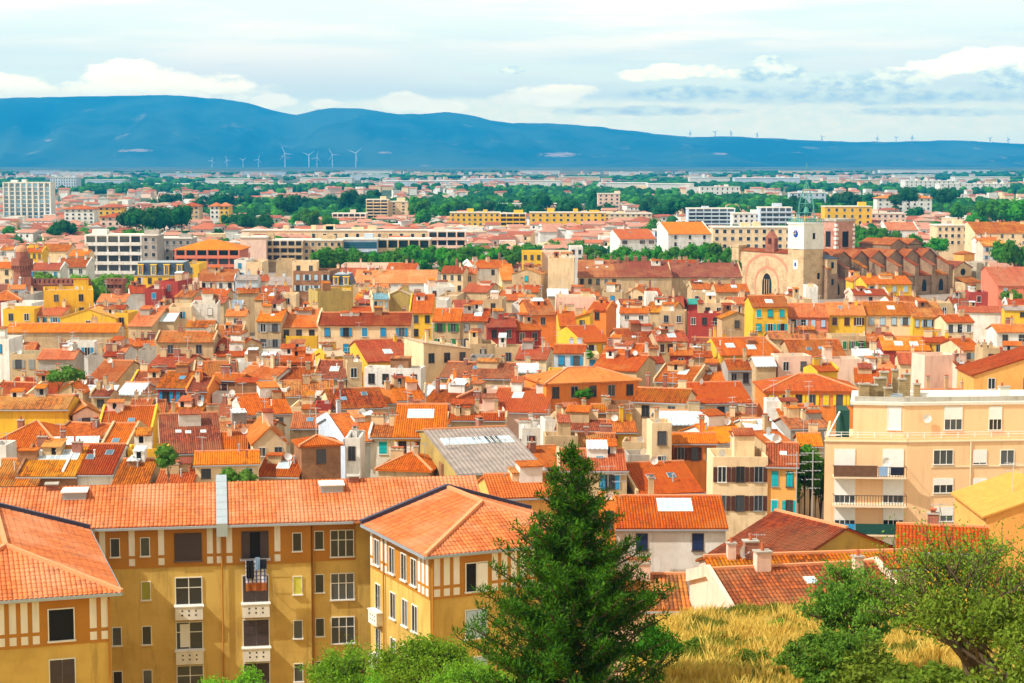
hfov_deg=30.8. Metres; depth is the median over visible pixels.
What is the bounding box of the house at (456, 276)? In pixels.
[440,258,469,291]
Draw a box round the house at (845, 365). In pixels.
[822,345,861,382]
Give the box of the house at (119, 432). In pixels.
[101,421,146,445]
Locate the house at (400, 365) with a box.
[364,356,425,392]
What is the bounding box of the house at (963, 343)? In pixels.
[939,328,976,361]
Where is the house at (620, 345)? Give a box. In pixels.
[600,334,644,355]
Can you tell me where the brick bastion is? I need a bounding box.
[105,278,127,293]
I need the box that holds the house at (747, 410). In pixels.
[726,397,756,421]
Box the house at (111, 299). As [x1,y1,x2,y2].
[96,283,134,309]
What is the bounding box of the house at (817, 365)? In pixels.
[803,356,838,378]
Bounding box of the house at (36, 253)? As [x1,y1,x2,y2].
[27,240,48,262]
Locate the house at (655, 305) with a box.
[648,295,682,326]
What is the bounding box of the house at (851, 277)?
[845,269,861,288]
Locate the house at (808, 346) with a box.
[780,322,846,357]
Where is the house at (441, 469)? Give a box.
[439,438,453,475]
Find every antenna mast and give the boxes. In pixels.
[788,452,806,512]
[801,450,822,516]
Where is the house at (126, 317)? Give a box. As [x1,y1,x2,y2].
[115,299,137,337]
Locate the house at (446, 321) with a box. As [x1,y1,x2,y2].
[432,307,462,343]
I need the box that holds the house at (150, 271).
[133,250,193,287]
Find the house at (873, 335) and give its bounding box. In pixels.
[863,324,893,347]
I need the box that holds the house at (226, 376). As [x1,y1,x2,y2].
[212,359,251,390]
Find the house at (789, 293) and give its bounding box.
[767,288,792,301]
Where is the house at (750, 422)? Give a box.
[741,398,755,427]
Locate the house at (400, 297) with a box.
[389,284,413,311]
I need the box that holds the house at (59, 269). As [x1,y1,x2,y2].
[31,256,68,278]
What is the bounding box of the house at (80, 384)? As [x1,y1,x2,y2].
[55,367,95,401]
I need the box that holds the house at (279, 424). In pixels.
[256,396,286,435]
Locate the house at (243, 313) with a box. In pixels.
[225,300,249,336]
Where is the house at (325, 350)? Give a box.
[314,339,346,363]
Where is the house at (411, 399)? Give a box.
[408,384,426,402]
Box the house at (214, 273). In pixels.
[199,262,239,299]
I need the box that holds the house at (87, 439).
[48,423,99,444]
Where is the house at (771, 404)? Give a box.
[764,380,779,420]
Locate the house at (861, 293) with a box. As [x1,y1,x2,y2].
[844,279,888,301]
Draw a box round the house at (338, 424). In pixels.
[316,398,377,478]
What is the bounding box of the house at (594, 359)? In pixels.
[584,351,598,365]
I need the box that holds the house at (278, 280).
[268,272,291,285]
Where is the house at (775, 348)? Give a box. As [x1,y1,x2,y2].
[748,326,782,352]
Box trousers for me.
[246,560,253,578]
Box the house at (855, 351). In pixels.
[851,337,882,355]
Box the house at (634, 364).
[593,341,656,386]
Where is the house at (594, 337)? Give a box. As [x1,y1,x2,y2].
[557,321,607,357]
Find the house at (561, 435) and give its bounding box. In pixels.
[543,414,577,447]
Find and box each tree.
[1,226,15,233]
[34,270,53,278]
[46,225,61,235]
[48,220,67,232]
[57,219,70,232]
[65,222,77,233]
[72,274,89,278]
[91,276,106,287]
[91,280,107,303]
[94,289,113,302]
[104,273,118,285]
[115,206,141,228]
[121,228,136,232]
[123,208,144,229]
[123,273,133,289]
[137,226,153,232]
[138,209,158,227]
[142,206,171,231]
[147,198,158,202]
[155,205,171,230]
[158,193,171,202]
[161,209,180,229]
[167,204,182,229]
[170,192,184,204]
[170,204,193,230]
[182,193,194,198]
[189,197,207,207]
[197,662,265,682]
[201,194,216,203]
[207,192,233,204]
[219,193,235,206]
[219,213,235,223]
[231,212,244,221]
[233,193,252,206]
[235,214,256,227]
[243,210,256,217]
[257,212,274,228]
[272,194,298,215]
[281,202,299,213]
[288,213,300,222]
[295,193,307,206]
[295,634,378,682]
[296,208,309,220]
[300,199,318,208]
[301,209,320,225]
[308,247,332,267]
[319,251,340,267]
[320,201,329,205]
[320,213,330,224]
[322,193,337,201]
[328,216,340,224]
[332,246,347,256]
[332,251,342,267]
[337,198,345,205]
[337,208,349,212]
[337,250,354,267]
[340,188,357,205]
[344,201,361,209]
[347,246,358,258]
[353,250,375,261]
[355,194,365,205]
[359,194,369,199]
[360,631,482,682]
[360,646,434,682]
[365,189,382,198]
[368,250,380,261]
[378,250,391,261]
[381,257,390,261]
[383,247,399,254]
[390,252,415,262]
[399,246,422,260]
[407,196,424,218]
[407,244,429,251]
[408,199,429,213]
[413,208,433,222]
[413,656,516,682]
[414,248,432,263]
[415,258,433,269]
[424,245,437,265]
[429,203,444,216]
[433,246,448,269]
[437,262,443,272]
[439,200,458,215]
[441,248,471,265]
[450,438,685,682]
[452,199,468,210]
[456,245,477,257]
[468,245,485,259]
[479,200,497,211]
[479,248,502,259]
[490,245,508,251]
[491,202,510,211]
[501,249,521,266]
[508,205,520,212]
[511,244,527,261]
[518,196,533,202]
[519,200,532,206]
[521,203,541,213]
[523,241,536,246]
[530,191,554,208]
[534,204,546,211]
[536,244,542,249]
[548,240,561,244]
[555,197,583,211]
[573,239,585,244]
[579,243,589,252]
[581,246,609,259]
[584,200,596,208]
[584,205,594,211]
[587,189,602,202]
[595,204,611,210]
[603,201,620,210]
[605,250,621,259]
[608,254,630,260]
[612,249,628,256]
[616,245,637,255]
[623,250,647,259]
[629,252,648,260]
[633,246,653,259]
[637,197,658,211]
[641,224,656,230]
[648,218,662,224]
[649,244,663,258]
[650,203,665,214]
[656,199,679,215]
[657,247,676,259]
[662,254,677,259]
[670,245,691,259]
[671,196,698,216]
[681,244,700,258]
[689,242,708,262]
[693,198,711,207]
[701,242,710,251]
[703,252,721,262]
[705,196,722,207]
[708,241,731,260]
[720,247,731,262]
[727,256,741,268]
[770,623,887,682]
[778,197,795,210]
[788,556,910,653]
[789,195,806,206]
[794,201,814,216]
[797,443,821,514]
[797,476,802,502]
[799,475,808,490]
[802,453,824,515]
[802,459,823,517]
[808,464,824,518]
[815,205,824,212]
[826,195,839,204]
[839,190,862,205]
[843,504,1023,682]
[855,224,866,241]
[856,229,867,240]
[856,234,877,246]
[861,192,872,201]
[864,225,889,238]
[887,193,903,212]
[888,229,902,237]
[894,574,1023,682]
[898,187,920,215]
[906,206,924,215]
[908,233,922,244]
[920,239,931,247]
[926,237,949,252]
[930,188,938,198]
[934,188,953,211]
[942,186,962,207]
[947,202,969,219]
[963,211,989,221]
[967,205,975,212]
[973,198,1000,221]
[986,200,1008,221]
[988,239,1004,260]
[990,198,1013,221]
[997,250,1009,262]
[998,288,1023,299]
[1001,238,1023,266]
[1005,198,1023,221]
[1016,257,1023,266]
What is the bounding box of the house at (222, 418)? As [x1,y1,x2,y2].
[219,414,229,420]
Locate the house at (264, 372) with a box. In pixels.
[241,354,292,382]
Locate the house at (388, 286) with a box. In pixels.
[368,276,390,291]
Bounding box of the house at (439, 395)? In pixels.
[422,377,473,402]
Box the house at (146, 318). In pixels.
[127,304,168,337]
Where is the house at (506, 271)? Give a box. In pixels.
[499,257,513,290]
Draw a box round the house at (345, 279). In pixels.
[331,265,356,293]
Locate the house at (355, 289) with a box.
[353,280,372,305]
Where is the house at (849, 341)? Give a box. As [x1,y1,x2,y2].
[826,326,865,355]
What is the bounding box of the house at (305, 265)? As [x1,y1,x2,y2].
[292,260,318,291]
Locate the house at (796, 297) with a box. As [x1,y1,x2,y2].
[784,287,811,303]
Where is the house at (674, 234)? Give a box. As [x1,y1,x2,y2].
[656,221,711,262]
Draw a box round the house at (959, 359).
[952,346,969,387]
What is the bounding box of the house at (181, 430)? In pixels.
[158,399,222,468]
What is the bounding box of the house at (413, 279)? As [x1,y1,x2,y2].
[354,263,438,291]
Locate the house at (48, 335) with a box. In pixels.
[7,314,126,351]
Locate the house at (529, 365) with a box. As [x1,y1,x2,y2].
[516,355,538,375]
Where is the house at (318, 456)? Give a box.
[291,407,344,479]
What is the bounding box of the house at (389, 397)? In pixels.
[374,367,400,415]
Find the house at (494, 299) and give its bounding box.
[484,290,505,312]
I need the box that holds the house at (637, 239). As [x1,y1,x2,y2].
[610,224,655,252]
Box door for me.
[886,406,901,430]
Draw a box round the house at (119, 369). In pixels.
[91,350,139,389]
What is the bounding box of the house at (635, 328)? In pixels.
[609,320,655,344]
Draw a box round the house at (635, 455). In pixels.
[624,448,649,461]
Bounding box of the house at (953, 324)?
[933,303,974,339]
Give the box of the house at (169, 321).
[159,312,179,330]
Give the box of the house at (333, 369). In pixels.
[314,347,349,387]
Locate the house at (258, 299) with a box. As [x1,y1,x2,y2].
[254,287,280,338]
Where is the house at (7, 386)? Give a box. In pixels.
[0,374,48,393]
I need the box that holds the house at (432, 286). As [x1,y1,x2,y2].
[424,278,454,296]
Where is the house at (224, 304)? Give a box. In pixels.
[192,290,231,324]
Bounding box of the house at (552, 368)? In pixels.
[548,361,565,370]
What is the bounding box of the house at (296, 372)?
[268,357,318,379]
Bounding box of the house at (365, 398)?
[320,377,387,414]
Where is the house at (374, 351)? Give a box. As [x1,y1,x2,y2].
[348,322,403,386]
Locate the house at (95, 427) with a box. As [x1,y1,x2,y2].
[64,410,110,442]
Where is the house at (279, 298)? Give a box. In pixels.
[261,290,286,308]
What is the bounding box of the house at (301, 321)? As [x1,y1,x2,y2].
[282,300,323,348]
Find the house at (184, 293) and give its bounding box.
[174,276,201,302]
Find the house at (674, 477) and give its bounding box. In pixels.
[626,455,705,493]
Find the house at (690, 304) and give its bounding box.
[683,291,701,310]
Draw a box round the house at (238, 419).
[219,397,255,430]
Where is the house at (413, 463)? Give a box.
[374,443,436,477]
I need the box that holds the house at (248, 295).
[235,280,260,331]
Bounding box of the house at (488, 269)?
[463,253,508,284]
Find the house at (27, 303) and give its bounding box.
[1,293,43,325]
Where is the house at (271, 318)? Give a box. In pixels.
[256,293,288,348]
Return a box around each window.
[8,313,12,320]
[12,359,24,368]
[24,313,28,320]
[28,359,34,368]
[37,317,46,322]
[47,607,75,642]
[49,657,75,682]
[50,317,59,322]
[54,294,58,301]
[78,294,83,301]
[78,418,93,421]
[81,347,92,355]
[97,399,103,406]
[109,538,120,558]
[112,627,122,646]
[113,671,122,682]
[119,317,123,324]
[139,537,150,557]
[140,581,151,601]
[141,626,152,645]
[143,669,152,682]
[159,391,172,401]
[167,345,172,352]
[174,533,202,562]
[174,576,202,605]
[175,621,203,649]
[176,391,186,401]
[176,664,203,682]
[178,311,184,318]
[195,308,200,315]
[196,345,201,353]
[201,469,210,478]
[207,308,212,315]
[221,383,227,390]
[241,531,268,559]
[241,574,269,602]
[242,618,270,647]
[243,662,269,682]
[257,324,268,331]
[258,339,268,347]
[258,447,265,456]
[269,324,280,331]
[270,339,280,347]
[274,447,281,451]
[276,417,283,422]
[283,330,288,337]
[292,532,302,552]
[292,576,302,595]
[293,620,303,639]
[293,663,303,682]
[294,285,301,290]
[296,330,301,335]
[303,274,310,280]
[303,285,310,290]
[309,330,314,335]
[314,531,324,550]
[314,574,324,593]
[315,618,325,637]
[316,449,326,463]
[321,275,328,280]
[324,328,330,336]
[329,529,354,557]
[330,572,354,600]
[330,616,355,644]
[340,328,351,336]
[343,344,348,352]
[348,446,355,460]
[350,368,357,377]
[361,328,367,336]
[368,373,374,383]
[372,538,379,567]
[374,582,380,611]
[375,627,380,655]
[378,441,387,454]
[380,328,385,336]
[382,374,388,383]
[387,546,394,576]
[388,591,395,621]
[390,636,395,652]
[394,441,409,453]
[396,328,407,336]
[399,552,406,582]
[400,598,407,628]
[409,557,416,588]
[410,603,417,634]
[411,441,419,452]
[413,315,417,322]
[414,329,418,336]
[425,315,429,322]
[428,353,434,362]
[434,323,444,331]
[444,353,449,362]
[448,324,458,331]
[459,352,465,360]
[461,338,468,346]
[464,323,469,331]
[464,561,488,593]
[464,608,487,640]
[465,656,487,680]
[477,324,482,331]
[491,330,496,337]
[505,352,511,361]
[506,329,511,337]
[520,333,524,340]
[527,435,535,445]
[532,332,537,340]
[541,317,545,324]
[552,387,559,398]
[558,356,564,365]
[570,356,582,365]
[570,386,578,397]
[587,345,596,350]
[589,360,595,365]
[589,385,596,396]
[594,312,598,319]
[600,475,619,489]
[608,385,614,395]
[626,384,632,395]
[635,533,647,551]
[641,405,648,416]
[657,431,666,444]
[660,344,664,352]
[663,315,668,322]
[674,447,687,460]
[676,315,680,322]
[688,447,701,460]
[691,317,695,324]
[691,533,703,551]
[702,317,706,324]
[705,447,711,460]
[713,466,730,482]
[714,406,727,412]
[721,495,730,511]
[731,373,736,380]
[731,495,748,511]
[732,466,748,482]
[734,320,739,327]
[743,373,748,383]
[749,495,766,511]
[750,466,767,482]
[756,309,761,317]
[756,324,761,331]
[762,273,770,294]
[765,324,774,330]
[768,309,772,317]
[770,408,777,419]
[771,471,778,486]
[771,499,777,511]
[777,324,786,330]
[779,309,784,317]
[782,500,795,512]
[783,362,788,370]
[785,471,793,487]
[789,319,797,326]
[792,394,804,402]
[799,319,807,324]
[800,361,806,370]
[806,394,818,404]
[811,319,815,327]
[821,320,825,327]
[822,394,829,405]
[832,317,836,324]
[833,394,845,405]
[833,449,855,474]
[834,478,855,503]
[834,507,854,523]
[842,341,846,349]
[844,317,849,324]
[847,394,852,405]
[849,341,856,348]
[854,317,863,325]
[858,341,865,348]
[869,317,873,324]
[880,317,884,324]
[882,479,903,503]
[883,449,903,474]
[883,508,903,523]
[883,537,895,544]
[891,317,896,324]
[900,317,910,324]
[915,319,918,327]
[921,319,928,326]
[922,279,926,290]
[933,450,953,464]
[933,478,953,493]
[933,507,953,521]
[939,279,942,289]
[943,406,962,430]
[946,325,954,332]
[956,324,963,332]
[965,324,972,332]
[966,353,972,358]
[972,450,986,464]
[973,478,986,483]
[988,378,994,388]
[988,406,1001,430]
[999,450,1014,464]
[1002,335,1007,342]
[1019,335,1023,342]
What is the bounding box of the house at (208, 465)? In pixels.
[193,436,259,482]
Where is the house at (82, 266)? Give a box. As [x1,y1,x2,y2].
[57,251,94,278]
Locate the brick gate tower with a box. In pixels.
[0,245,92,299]
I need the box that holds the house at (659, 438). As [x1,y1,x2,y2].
[646,407,671,460]
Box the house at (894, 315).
[860,295,910,335]
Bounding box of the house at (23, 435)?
[0,416,74,457]
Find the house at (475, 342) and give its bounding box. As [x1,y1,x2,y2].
[466,328,495,357]
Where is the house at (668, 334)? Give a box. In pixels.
[647,321,688,362]
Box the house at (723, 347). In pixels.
[707,326,773,365]
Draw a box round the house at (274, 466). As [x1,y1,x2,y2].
[259,437,300,480]
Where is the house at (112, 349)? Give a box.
[102,340,125,358]
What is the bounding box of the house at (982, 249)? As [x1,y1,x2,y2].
[975,237,1004,262]
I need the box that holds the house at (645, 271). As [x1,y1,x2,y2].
[613,255,672,298]
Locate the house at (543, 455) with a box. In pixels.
[523,433,556,470]
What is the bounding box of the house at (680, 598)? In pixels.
[608,557,690,678]
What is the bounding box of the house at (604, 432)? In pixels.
[578,422,617,447]
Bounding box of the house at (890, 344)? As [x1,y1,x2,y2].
[875,333,931,365]
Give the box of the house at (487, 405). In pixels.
[479,393,504,411]
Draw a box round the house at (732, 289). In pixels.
[711,276,749,299]
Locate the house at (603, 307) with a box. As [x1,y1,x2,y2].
[588,296,617,337]
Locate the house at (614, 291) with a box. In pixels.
[602,282,623,302]
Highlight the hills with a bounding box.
[0,95,1023,166]
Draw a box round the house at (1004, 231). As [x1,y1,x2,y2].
[964,219,1023,251]
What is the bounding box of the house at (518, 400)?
[489,366,551,441]
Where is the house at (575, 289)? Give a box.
[568,285,600,300]
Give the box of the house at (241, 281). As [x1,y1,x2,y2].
[234,268,260,299]
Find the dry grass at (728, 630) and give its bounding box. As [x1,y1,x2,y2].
[619,592,1023,682]
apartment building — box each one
[0,474,606,682]
[2,179,55,218]
[50,176,80,191]
[64,205,100,223]
[84,229,143,276]
[98,203,127,221]
[100,213,128,228]
[141,230,164,260]
[164,233,197,259]
[173,239,249,268]
[182,202,203,219]
[210,202,220,223]
[219,202,233,222]
[239,233,268,258]
[241,224,433,237]
[267,233,307,271]
[304,235,343,259]
[331,210,367,220]
[342,233,379,254]
[366,196,389,217]
[378,233,431,263]
[389,198,409,215]
[427,227,466,264]
[449,209,500,226]
[500,210,525,228]
[529,208,606,226]
[597,191,619,210]
[606,211,652,219]
[652,229,656,244]
[686,206,735,226]
[698,184,739,194]
[709,222,787,250]
[730,210,757,225]
[756,203,792,225]
[787,191,825,202]
[821,202,872,223]
[824,366,1023,544]
[872,209,906,221]
[873,195,931,211]
[900,179,959,187]
[929,220,964,260]
[935,182,1009,193]
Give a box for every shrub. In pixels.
[46,368,67,393]
[57,363,86,392]
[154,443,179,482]
[219,467,240,481]
[238,467,257,480]
[573,387,593,400]
[585,350,593,360]
[622,620,686,668]
[681,636,722,648]
[733,646,774,663]
[768,618,791,626]
[821,632,918,682]
[876,658,990,682]
[890,613,913,631]
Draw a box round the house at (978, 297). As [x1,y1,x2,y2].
[965,284,987,305]
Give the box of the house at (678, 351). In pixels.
[669,340,693,364]
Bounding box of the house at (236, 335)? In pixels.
[216,319,263,350]
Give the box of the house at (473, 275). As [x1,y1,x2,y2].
[468,259,478,283]
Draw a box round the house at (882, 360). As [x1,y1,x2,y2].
[862,354,893,367]
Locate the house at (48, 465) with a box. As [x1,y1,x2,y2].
[15,428,89,486]
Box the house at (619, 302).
[616,290,637,327]
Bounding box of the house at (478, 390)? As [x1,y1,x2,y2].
[455,380,486,403]
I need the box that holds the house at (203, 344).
[154,322,221,360]
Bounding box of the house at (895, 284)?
[855,270,911,295]
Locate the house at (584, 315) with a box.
[575,307,593,324]
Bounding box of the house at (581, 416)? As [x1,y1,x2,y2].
[554,405,605,434]
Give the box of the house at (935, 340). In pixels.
[922,329,951,351]
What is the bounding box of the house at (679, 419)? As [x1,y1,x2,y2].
[651,400,701,431]
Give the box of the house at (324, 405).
[315,400,331,410]
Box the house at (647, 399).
[630,372,696,436]
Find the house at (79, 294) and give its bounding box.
[44,278,93,313]
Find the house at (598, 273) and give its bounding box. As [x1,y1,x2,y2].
[577,254,617,295]
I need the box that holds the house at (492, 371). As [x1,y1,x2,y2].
[439,354,515,386]
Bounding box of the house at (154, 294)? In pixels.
[145,281,165,306]
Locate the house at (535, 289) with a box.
[513,277,542,297]
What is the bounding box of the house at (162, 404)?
[143,391,167,412]
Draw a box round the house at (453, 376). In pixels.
[446,367,482,388]
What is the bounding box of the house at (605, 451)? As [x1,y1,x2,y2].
[556,438,628,549]
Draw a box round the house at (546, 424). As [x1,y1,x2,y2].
[540,409,556,444]
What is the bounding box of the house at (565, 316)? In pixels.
[555,302,576,342]
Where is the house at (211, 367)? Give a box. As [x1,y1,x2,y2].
[193,351,238,375]
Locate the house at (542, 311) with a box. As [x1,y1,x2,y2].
[518,285,555,348]
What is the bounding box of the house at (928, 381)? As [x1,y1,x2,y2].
[921,375,963,389]
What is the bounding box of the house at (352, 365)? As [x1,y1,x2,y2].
[343,353,361,386]
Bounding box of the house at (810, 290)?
[803,281,817,302]
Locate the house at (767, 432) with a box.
[754,413,797,513]
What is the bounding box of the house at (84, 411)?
[70,389,100,421]
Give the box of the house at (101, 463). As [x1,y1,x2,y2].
[62,443,128,485]
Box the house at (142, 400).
[130,377,153,404]
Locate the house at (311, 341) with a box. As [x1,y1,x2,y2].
[286,335,316,348]
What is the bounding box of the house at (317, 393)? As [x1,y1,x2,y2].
[311,374,325,399]
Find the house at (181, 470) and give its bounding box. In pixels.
[155,455,196,483]
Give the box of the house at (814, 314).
[788,295,828,330]
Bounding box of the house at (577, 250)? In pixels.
[569,245,582,284]
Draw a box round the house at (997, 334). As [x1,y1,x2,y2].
[985,315,1023,346]
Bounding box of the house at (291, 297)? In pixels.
[281,286,298,308]
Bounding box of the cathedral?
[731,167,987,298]
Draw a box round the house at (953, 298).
[945,288,968,313]
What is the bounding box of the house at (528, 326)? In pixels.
[509,312,541,345]
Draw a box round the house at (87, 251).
[68,244,94,258]
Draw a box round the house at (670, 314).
[660,302,686,335]
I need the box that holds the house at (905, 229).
[880,219,918,237]
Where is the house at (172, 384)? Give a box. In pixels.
[155,356,207,410]
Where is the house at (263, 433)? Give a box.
[246,408,288,467]
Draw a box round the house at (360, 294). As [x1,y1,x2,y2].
[354,285,371,300]
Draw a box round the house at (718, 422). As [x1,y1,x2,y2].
[678,408,738,447]
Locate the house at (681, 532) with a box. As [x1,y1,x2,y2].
[613,473,728,597]
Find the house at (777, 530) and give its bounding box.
[707,508,892,553]
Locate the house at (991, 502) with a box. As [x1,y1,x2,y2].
[950,462,1023,613]
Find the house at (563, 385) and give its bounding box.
[523,352,641,413]
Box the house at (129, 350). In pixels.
[103,327,138,359]
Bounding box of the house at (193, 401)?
[168,390,207,412]
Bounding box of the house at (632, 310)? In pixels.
[619,297,649,327]
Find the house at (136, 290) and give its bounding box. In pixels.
[128,276,145,311]
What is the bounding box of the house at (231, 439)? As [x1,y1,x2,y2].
[218,412,248,449]
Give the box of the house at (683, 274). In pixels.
[668,257,742,298]
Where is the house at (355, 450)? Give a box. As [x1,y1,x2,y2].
[345,424,364,478]
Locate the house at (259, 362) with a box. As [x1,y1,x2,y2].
[249,342,285,372]
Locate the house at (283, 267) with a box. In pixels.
[276,258,294,276]
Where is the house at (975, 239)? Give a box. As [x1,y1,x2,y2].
[971,232,996,260]
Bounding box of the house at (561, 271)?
[548,252,574,290]
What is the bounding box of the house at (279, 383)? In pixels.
[272,374,289,391]
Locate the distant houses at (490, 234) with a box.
[0,171,1023,272]
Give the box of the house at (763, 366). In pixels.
[748,338,776,402]
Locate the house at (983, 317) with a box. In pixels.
[953,295,1000,344]
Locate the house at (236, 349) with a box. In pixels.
[214,331,247,359]
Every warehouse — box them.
[30,171,62,173]
[60,172,112,175]
[85,179,129,183]
[160,174,202,177]
[205,178,252,183]
[226,183,298,185]
[240,172,286,174]
[300,177,353,183]
[345,171,392,174]
[350,175,388,179]
[386,180,470,185]
[410,173,449,175]
[470,178,514,182]
[475,173,496,175]
[515,180,559,185]
[520,171,559,173]
[560,177,599,180]
[598,182,647,187]
[609,172,639,175]
[646,183,693,189]
[688,177,729,183]
[689,172,739,174]
[732,177,799,183]
[778,171,829,173]
[797,176,849,179]
[846,179,879,184]
[878,170,989,172]
[891,175,934,177]
[950,177,1009,181]
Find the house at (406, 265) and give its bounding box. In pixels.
[386,259,419,269]
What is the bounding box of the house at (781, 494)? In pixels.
[766,434,798,514]
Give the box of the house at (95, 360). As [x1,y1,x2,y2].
[88,338,104,374]
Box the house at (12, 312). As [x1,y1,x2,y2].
[3,303,41,325]
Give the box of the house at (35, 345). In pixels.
[23,334,40,349]
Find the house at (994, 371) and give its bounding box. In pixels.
[955,345,1023,389]
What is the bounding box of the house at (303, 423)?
[288,396,331,454]
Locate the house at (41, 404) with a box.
[0,371,79,437]
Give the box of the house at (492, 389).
[485,379,507,392]
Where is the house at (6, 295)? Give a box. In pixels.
[0,286,22,325]
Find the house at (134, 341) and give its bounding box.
[128,331,155,355]
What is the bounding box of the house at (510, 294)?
[499,284,530,312]
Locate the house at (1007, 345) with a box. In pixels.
[999,338,1023,352]
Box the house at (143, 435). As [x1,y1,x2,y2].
[127,427,168,457]
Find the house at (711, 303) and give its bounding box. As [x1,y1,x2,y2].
[704,292,735,310]
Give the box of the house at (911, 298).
[880,287,920,301]
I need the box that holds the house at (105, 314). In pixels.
[58,302,119,322]
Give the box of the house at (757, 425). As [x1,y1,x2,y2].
[733,417,783,434]
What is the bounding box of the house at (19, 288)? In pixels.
[7,277,27,293]
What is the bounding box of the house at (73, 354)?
[36,339,85,371]
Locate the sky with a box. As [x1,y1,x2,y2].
[0,0,1023,143]
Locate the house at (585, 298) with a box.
[555,288,595,311]
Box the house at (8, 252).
[0,243,17,261]
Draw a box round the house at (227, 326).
[215,317,247,338]
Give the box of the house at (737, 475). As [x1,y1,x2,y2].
[706,428,767,540]
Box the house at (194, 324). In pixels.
[185,313,218,330]
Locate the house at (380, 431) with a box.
[368,407,397,477]
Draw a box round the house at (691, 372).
[652,353,708,386]
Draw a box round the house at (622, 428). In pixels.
[606,403,637,447]
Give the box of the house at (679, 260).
[649,255,695,262]
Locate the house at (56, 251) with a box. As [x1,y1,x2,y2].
[44,239,75,262]
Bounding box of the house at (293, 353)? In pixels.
[280,344,314,365]
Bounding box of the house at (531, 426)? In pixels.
[518,412,540,445]
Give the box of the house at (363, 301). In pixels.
[354,284,369,305]
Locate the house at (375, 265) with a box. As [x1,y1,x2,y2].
[341,258,402,269]
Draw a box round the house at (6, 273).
[0,256,13,283]
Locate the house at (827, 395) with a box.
[752,373,857,428]
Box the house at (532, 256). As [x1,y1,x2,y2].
[522,250,541,269]
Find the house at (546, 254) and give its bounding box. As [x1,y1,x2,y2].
[542,250,569,270]
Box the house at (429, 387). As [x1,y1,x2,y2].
[423,381,445,398]
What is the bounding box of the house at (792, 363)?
[771,352,811,376]
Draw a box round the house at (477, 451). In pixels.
[415,415,546,478]
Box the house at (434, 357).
[403,323,471,382]
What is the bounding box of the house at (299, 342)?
[259,339,316,365]
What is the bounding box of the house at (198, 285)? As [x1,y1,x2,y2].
[193,279,211,290]
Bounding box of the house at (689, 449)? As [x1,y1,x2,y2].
[672,406,717,492]
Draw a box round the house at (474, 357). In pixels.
[470,346,493,360]
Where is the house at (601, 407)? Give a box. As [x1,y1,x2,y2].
[590,391,611,417]
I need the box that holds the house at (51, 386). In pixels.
[14,363,68,393]
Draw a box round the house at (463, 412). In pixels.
[448,397,507,426]
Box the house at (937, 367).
[911,352,953,389]
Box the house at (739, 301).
[725,290,746,313]
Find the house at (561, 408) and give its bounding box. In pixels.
[550,397,586,419]
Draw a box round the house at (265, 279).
[257,268,269,285]
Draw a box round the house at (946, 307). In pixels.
[926,297,951,313]
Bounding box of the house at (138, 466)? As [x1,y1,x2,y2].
[111,445,161,484]
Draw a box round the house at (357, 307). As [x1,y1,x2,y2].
[351,297,371,311]
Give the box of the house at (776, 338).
[764,320,827,348]
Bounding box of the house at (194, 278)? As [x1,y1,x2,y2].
[192,271,205,287]
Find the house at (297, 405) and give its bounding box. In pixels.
[290,391,321,420]
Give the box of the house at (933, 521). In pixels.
[896,503,989,605]
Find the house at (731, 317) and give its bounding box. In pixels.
[716,303,744,336]
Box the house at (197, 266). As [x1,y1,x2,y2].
[189,258,206,277]
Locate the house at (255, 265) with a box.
[246,259,268,275]
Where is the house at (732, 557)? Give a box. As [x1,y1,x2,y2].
[695,533,930,604]
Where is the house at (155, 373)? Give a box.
[131,360,166,385]
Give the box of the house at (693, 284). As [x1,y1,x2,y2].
[686,277,714,298]
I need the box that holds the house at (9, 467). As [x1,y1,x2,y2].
[0,447,42,487]
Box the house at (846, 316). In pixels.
[825,296,865,333]
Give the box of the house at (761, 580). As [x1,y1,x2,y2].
[686,542,909,610]
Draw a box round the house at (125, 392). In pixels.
[118,371,156,404]
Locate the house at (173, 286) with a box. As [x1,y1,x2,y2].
[160,271,191,302]
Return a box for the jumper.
[260,559,266,568]
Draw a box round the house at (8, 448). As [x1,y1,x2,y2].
[0,433,16,457]
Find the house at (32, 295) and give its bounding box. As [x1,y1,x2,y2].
[18,286,42,299]
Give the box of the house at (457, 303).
[451,290,472,307]
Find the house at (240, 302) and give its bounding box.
[229,290,243,308]
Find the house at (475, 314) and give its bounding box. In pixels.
[460,300,491,346]
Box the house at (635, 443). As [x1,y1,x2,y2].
[622,436,646,449]
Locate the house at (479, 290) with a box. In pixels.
[461,279,499,307]
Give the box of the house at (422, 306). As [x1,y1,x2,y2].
[409,289,435,340]
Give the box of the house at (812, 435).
[792,419,823,518]
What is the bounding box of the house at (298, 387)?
[283,371,332,406]
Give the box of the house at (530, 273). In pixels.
[512,261,547,298]
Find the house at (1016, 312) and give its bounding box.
[1001,298,1023,323]
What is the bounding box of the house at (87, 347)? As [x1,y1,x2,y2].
[67,332,97,375]
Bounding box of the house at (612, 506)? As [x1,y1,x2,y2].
[598,465,615,568]
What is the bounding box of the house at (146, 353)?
[138,340,155,364]
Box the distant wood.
[0,170,1023,254]
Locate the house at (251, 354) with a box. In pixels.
[236,344,262,372]
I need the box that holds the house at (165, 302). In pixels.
[154,296,172,308]
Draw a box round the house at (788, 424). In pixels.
[773,403,827,502]
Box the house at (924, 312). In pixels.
[903,298,943,335]
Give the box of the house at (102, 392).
[89,374,118,414]
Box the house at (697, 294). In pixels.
[692,289,714,299]
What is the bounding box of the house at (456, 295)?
[438,289,463,307]
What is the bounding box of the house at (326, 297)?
[308,281,352,311]
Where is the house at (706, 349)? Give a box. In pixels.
[689,342,712,364]
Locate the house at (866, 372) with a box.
[852,363,893,386]
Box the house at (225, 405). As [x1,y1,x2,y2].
[219,393,232,417]

